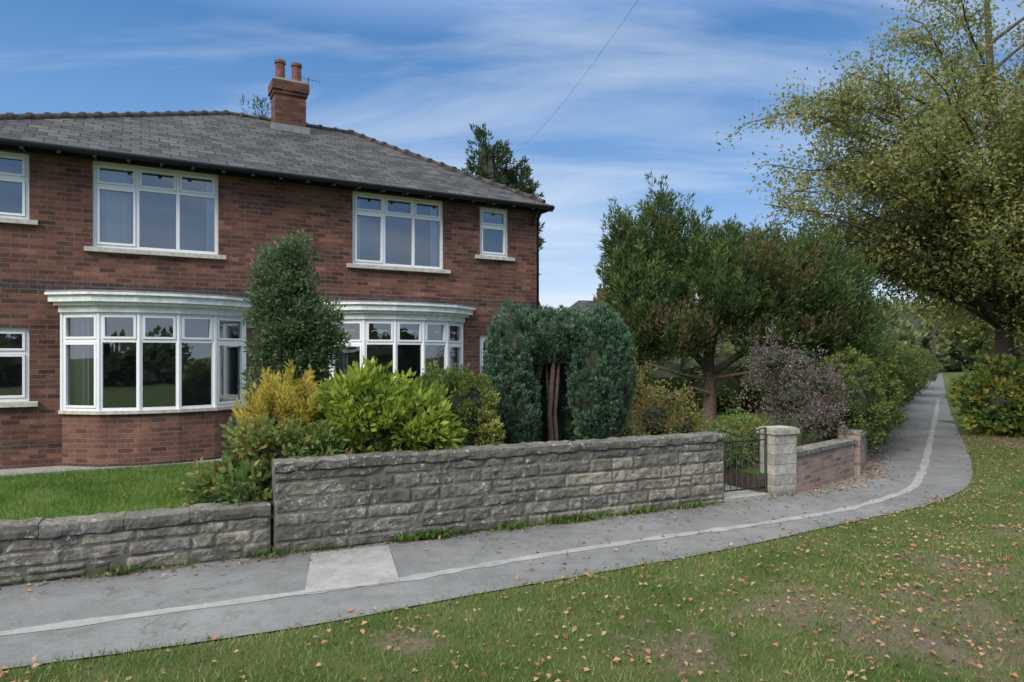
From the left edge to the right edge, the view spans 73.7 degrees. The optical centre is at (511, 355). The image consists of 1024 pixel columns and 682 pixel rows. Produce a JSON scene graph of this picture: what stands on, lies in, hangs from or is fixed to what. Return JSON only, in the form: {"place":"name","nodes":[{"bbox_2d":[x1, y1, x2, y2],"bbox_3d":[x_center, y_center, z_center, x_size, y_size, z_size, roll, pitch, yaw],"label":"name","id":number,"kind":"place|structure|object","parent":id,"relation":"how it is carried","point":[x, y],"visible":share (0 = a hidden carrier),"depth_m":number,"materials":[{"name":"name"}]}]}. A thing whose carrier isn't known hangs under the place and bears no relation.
{"place":"outdoors","nodes":[
{"label":"outdoors","id":0,"kind":"place"},
{"bbox_2d":[0,381,917,552],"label":"garden lawn","id":1,"kind":"structure","parent":0,"point":[739,474],"depth_m":9.77,"materials":[{"name":"plant"}]},
{"bbox_2d":[0,459,271,520],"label":"lawn grass","id":2,"kind":"structure","parent":1,"relation":"on","point":[40,502],"depth_m":8.52,"materials":[{"name":"green plant"}]},
{"bbox_2d":[238,95,270,116],"bbox_3d":[-10.018,-4.379,28.050,3.599,12.759,2.776,0,0,0],"label":"tree","id":3,"kind":"object","parent":1,"relation":"on","point":[261,103],"visible":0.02,"depth_m":27.62,"materials":[{"name":"green plant"}]},
{"bbox_2d":[461,122,546,274],"bbox_3d":[-0.423,-3.409,26.136,3.106,10.822,3.597,0,0,39],"label":"cypress tree","id":4,"kind":"object","parent":1,"relation":"on","point":[487,167],"visible":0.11,"depth_m":25.67,"materials":[{"name":"green plant"}]},
{"bbox_2d":[197,439,821,503],"bbox_3d":[1.670,1.694,10.377,11.924,0.001,2.406,0,0,-28],"label":"soil bed","id":5,"kind":"object","parent":1,"relation":"on","point":[811,441],"depth_m":13.19,"materials":[{"name":"brown soil"}]},
{"bbox_2d":[171,407,352,518],"bbox_3d":[-2.675,1.290,7.284,1.940,1.444,1.206,0,0,0],"label":"rose bush","id":6,"kind":"object","parent":5,"relation":"on","point":[244,474],"visible":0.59,"depth_m":7.21,"materials":[{"name":"green plant"}]},
{"bbox_2d":[225,360,325,449],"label":"golden shrub","id":7,"kind":"object","parent":5,"relation":"on","point":[274,397],"visible":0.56,"depth_m":7.76,"materials":[{"name":"yellow plant"}]},
{"bbox_2d":[236,228,351,438],"bbox_3d":[-2.715,0.183,8.601,1.452,3.640,1.177,0,0,0],"label":"evergreen column shrub","id":8,"kind":"object","parent":5,"relation":"on","point":[296,321],"visible":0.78,"depth_m":8.38,"materials":[{"name":"green plant"}]},
{"bbox_2d":[307,354,468,453],"bbox_3d":[-1.521,0.991,8.033,2.031,2.022,1.381,0,0,0],"label":"laurel bush","id":9,"kind":"object","parent":5,"relation":"on","point":[375,413],"visible":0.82,"depth_m":7.77,"materials":[{"name":"green plant"}]},
{"bbox_2d":[414,360,505,445],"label":"privet bush","id":10,"kind":"object","parent":5,"relation":"on","point":[466,399],"visible":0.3,"depth_m":8.48,"materials":[{"name":"green plant"}]},
{"bbox_2d":[472,389,505,445],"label":"variegated shrub","id":11,"kind":"object","parent":5,"relation":"on","point":[488,427],"visible":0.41,"depth_m":8.39,"materials":[{"name":"green plant"}]},
{"bbox_2d":[480,298,638,443],"bbox_3d":[0.655,0.473,9.505,2.263,2.563,1.322,0,0,0],"label":"clipped cypress","id":12,"kind":"object","parent":5,"relation":"on","point":[545,395],"visible":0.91,"depth_m":9.16,"materials":[{"name":"green plant"}]},
{"bbox_2d":[613,348,714,437],"bbox_3d":[2.376,0.936,11.144,2.147,2.151,2.035,0,0,0],"label":"autumn shrub","id":13,"kind":"object","parent":5,"relation":"on","point":[655,420],"visible":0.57,"depth_m":11.03,"materials":[{"name":"green plant"}]},
{"bbox_2d":[695,410,800,473],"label":"green shrub","id":14,"kind":"object","parent":5,"relation":"on","point":[735,427],"visible":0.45,"depth_m":10.71,"materials":[{"name":"green plant"}]},
{"bbox_2d":[734,319,855,446],"bbox_3d":[5.011,0.671,12.075,2.107,2.674,1.602,0,0,0],"label":"berberis shrub","id":15,"kind":"object","parent":5,"relation":"on","point":[792,397],"visible":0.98,"depth_m":12.06,"materials":[{"name":"purple plant"}]},
{"bbox_2d":[564,339,803,414],"bbox_3d":[3.519,0.822,19.493,10.936,2.964,1.854,0,0,-17],"label":"dark hedge","id":16,"kind":"object","parent":1,"relation":"on","point":[729,390],"visible":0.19,"depth_m":19.79,"materials":[{"name":"green plant"}]},
{"bbox_2d":[590,170,895,431],"bbox_3d":[4.710,-1.093,14.259,6.291,5.700,2.971,0,0,9],"label":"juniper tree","id":17,"kind":"object","parent":1,"relation":"on","point":[809,290],"visible":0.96,"depth_m":13.72,"materials":[{"name":"green plant"}]},
{"bbox_2d":[808,337,906,456],"bbox_3d":[7.364,0.815,14.614,2.010,2.642,4.841,0,0,27],"label":"boundary hedge","id":18,"kind":"object","parent":1,"relation":"on","point":[875,405],"visible":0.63,"depth_m":13.03,"materials":[{"name":"green plant"}]},
{"bbox_2d":[806,339,939,418],"bbox_3d":[16.663,0.670,30.851,4.608,3.261,33.066,0,0,32],"label":"boundary hedge","id":19,"kind":"object","parent":1,"relation":"on","point":[916,372],"visible":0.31,"depth_m":24.99,"materials":[{"name":"green plant"}]},
{"bbox_2d":[0,372,972,668],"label":"pavement","id":20,"kind":"structure","parent":0,"point":[946,476],"depth_m":6.41,"materials":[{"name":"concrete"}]},
{"bbox_2d":[0,501,715,590],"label":"weeds","id":21,"kind":"object","parent":20,"relation":"on","point":[424,535],"visible":0.99,"depth_m":7.60,"materials":[{"name":"green plant"}]},
{"bbox_2d":[81,501,720,579],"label":"grass","id":22,"kind":"structure","parent":20,"relation":"on","point":[286,553],"depth_m":6.96,"materials":[{"name":"green plant"}]},
{"bbox_2d":[0,400,939,635],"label":"pavement repair strip","id":23,"kind":"object","parent":20,"relation":"on","point":[328,571],"visible":1,"depth_m":6.40,"materials":[{"name":"grey concrete"}]},
{"bbox_2d":[724,484,770,502],"bbox_3d":[2.986,1.980,10.088,0.840,0.060,1.370,0,0,-25],"label":"garden step","id":24,"kind":"object","parent":20,"relation":"on","point":[733,496],"visible":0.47,"depth_m":9.60,"materials":[{"name":"concrete"}]},
{"bbox_2d":[756,425,799,496],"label":"stone gate pier","id":25,"kind":"structure","parent":20,"relation":"on","point":[781,461],"depth_m":9.77,"materials":[{"name":"grey stone"}]},
{"bbox_2d":[931,301,935,377],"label":"telegraph pole","id":26,"kind":"object","parent":20,"relation":"on","point":[933,345],"visible":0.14,"depth_m":55.91,"materials":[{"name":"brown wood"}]},
{"bbox_2d":[0,370,1023,681],"bbox_3d":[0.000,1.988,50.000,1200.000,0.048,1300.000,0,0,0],"label":"ground","id":27,"kind":"structure","parent":0,"point":[810,558],"depth_m":4.98,"materials":[{"name":"green plant"}]},
{"bbox_2d":[0,500,270,586],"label":"stone wall","id":28,"kind":"structure","parent":27,"relation":"on","point":[37,549],"depth_m":6.31,"materials":[{"name":"grey stone"}]},
{"bbox_2d":[61,408,242,466],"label":"bay walls","id":29,"kind":"structure","parent":27,"relation":"on","point":[111,440],"depth_m":10.41,"materials":[{"name":"brick"}]},
{"bbox_2d":[0,450,347,476],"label":"concrete apron","id":30,"kind":"object","parent":27,"relation":"on","point":[32,470],"depth_m":10.06,"materials":[{"name":"grey concrete"}]},
{"bbox_2d":[0,149,536,469],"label":"walls","id":31,"kind":"structure","parent":27,"relation":"on","point":[48,252],"depth_m":12.12,"materials":[{"name":"red brick"}]},
{"bbox_2d":[0,151,506,410],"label":"window frames","id":32,"kind":"structure","parent":31,"relation":"attached to","point":[98,339],"depth_m":10.96,"materials":[{"name":"white plastic"}]},
{"bbox_2d":[0,217,514,414],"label":"sills","id":33,"kind":"structure","parent":31,"relation":"attached to","point":[114,250],"depth_m":10.79,"materials":[{"name":"beige stone"}]},
{"bbox_2d":[44,291,474,322],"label":"bay cornices","id":34,"kind":"object","parent":31,"relation":"attached to","point":[87,301],"visible":0.78,"depth_m":10.77,"materials":[{"name":"white paint"}]},
{"bbox_2d":[45,289,474,307],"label":"bay lead roofs","id":35,"kind":"structure","parent":34,"relation":"on","point":[239,296],"depth_m":10.71,"materials":[{"name":"grey metal"}]},
{"bbox_2d":[75,168,452,404],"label":"curtains","id":36,"kind":"object","parent":31,"relation":"attached to","point":[115,216],"visible":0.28,"depth_m":10.98,"materials":[{"name":"white fabric"}]},
{"bbox_2d":[0,115,548,204],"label":"slate roof","id":37,"kind":"structure","parent":31,"relation":"on","point":[240,141],"depth_m":12.82,"materials":[{"name":"grey stone"}]},
{"bbox_2d":[0,110,545,202],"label":"ridge tiles","id":38,"kind":"object","parent":37,"relation":"attached to","point":[31,115],"visible":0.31,"depth_m":14.33,"materials":[{"name":"grey tile"}]},
{"bbox_2d":[268,59,309,134],"bbox_3d":[-4.947,-5.595,15.118,0.800,1.790,0.620,0,0,-29],"label":"chimney","id":39,"kind":"object","parent":37,"relation":"on","point":[288,97],"visible":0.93,"depth_m":14.93,"materials":[{"name":"brick"}]},
{"bbox_2d":[0,136,554,309],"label":"gutters","id":40,"kind":"object","parent":31,"relation":"attached to","point":[70,151],"visible":0.98,"depth_m":11.53,"materials":[{"name":"black plastic"}]},
{"bbox_2d":[271,431,725,554],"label":"stone garden wall","id":41,"kind":"structure","parent":27,"relation":"on","point":[333,500],"depth_m":7.76,"materials":[{"name":"grey stone"}]},
{"bbox_2d":[717,427,766,492],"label":"iron garden gate","id":42,"kind":"structure","parent":41,"relation":"attached to","point":[765,451],"depth_m":9.65,"materials":[{"name":"metal"}]},
{"bbox_2d":[0,415,1023,681],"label":"fallen leaves","id":43,"kind":"object","parent":27,"relation":"on","point":[616,659],"visible":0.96,"depth_m":6.00,"materials":[{"name":"brown plant"}]},
{"bbox_2d":[796,438,855,492],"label":"brick garden wall","id":44,"kind":"structure","parent":27,"relation":"on","point":[823,462],"depth_m":10.63,"materials":[{"name":"brick"}]},
{"bbox_2d":[683,296,1023,380],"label":"distant trees","id":45,"kind":"object","parent":27,"relation":"on","point":[947,356],"visible":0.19,"depth_m":80.08,"materials":[{"name":"green plant"}]},
{"bbox_2d":[715,0,1023,432],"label":"ash tree","id":46,"kind":"object","parent":27,"relation":"on","point":[969,229],"visible":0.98,"depth_m":15.84,"materials":[{"name":"green plant"}]},
{"bbox_2d":[838,409,901,475],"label":"brick boundary wall","id":47,"kind":"structure","parent":27,"relation":"on","point":[861,451],"depth_m":11.53,"materials":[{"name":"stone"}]},
{"bbox_2d":[897,222,995,378],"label":"roadside tree","id":48,"kind":"object","parent":27,"relation":"on","point":[956,335],"visible":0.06,"depth_m":44.48,"materials":[{"name":"green plant"}]},
{"bbox_2d":[904,173,1023,354],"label":"roadside tree","id":49,"kind":"object","parent":27,"relation":"on","point":[983,328],"visible":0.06,"depth_m":30.08,"materials":[{"name":"green plant"}]},
{"bbox_2d":[918,296,1016,360],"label":"roadside tree","id":50,"kind":"object","parent":27,"relation":"on","point":[927,322],"visible":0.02,"depth_m":64.54,"materials":[{"name":"green plant"}]},
{"bbox_2d":[943,345,1023,435],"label":"undergrowth bush","id":51,"kind":"object","parent":27,"relation":"on","point":[996,403],"visible":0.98,"depth_m":16.77,"materials":[{"name":"green plant"}]},
{"bbox_2d":[0,0,1023,309],"label":"sky","id":52,"kind":"structure","parent":0,"point":[412,75],"materials":[{"name":"blue"}]},
{"bbox_2d":[515,2,636,152],"bbox_3d":[1.805,-5.420,10.750,0.004,2.165,22.773,0,0,-9],"label":"telephone wire","id":53,"kind":"object","parent":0,"point":[586,72],"visible":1,"depth_m":12.85,"materials":[{"name":"black metal"}]},
{"bbox_2d":[560,300,622,319],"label":"roof","id":54,"kind":"structure","parent":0,"point":[579,304],"depth_m":60.92,"materials":[{"name":"tile"}]},
{"bbox_2d":[596,284,606,302],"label":"chimney","id":55,"kind":"object","parent":54,"relation":"on","point":[598,289],"visible":0.3,"depth_m":61.73,"materials":[{"name":"brick"}]}
]}

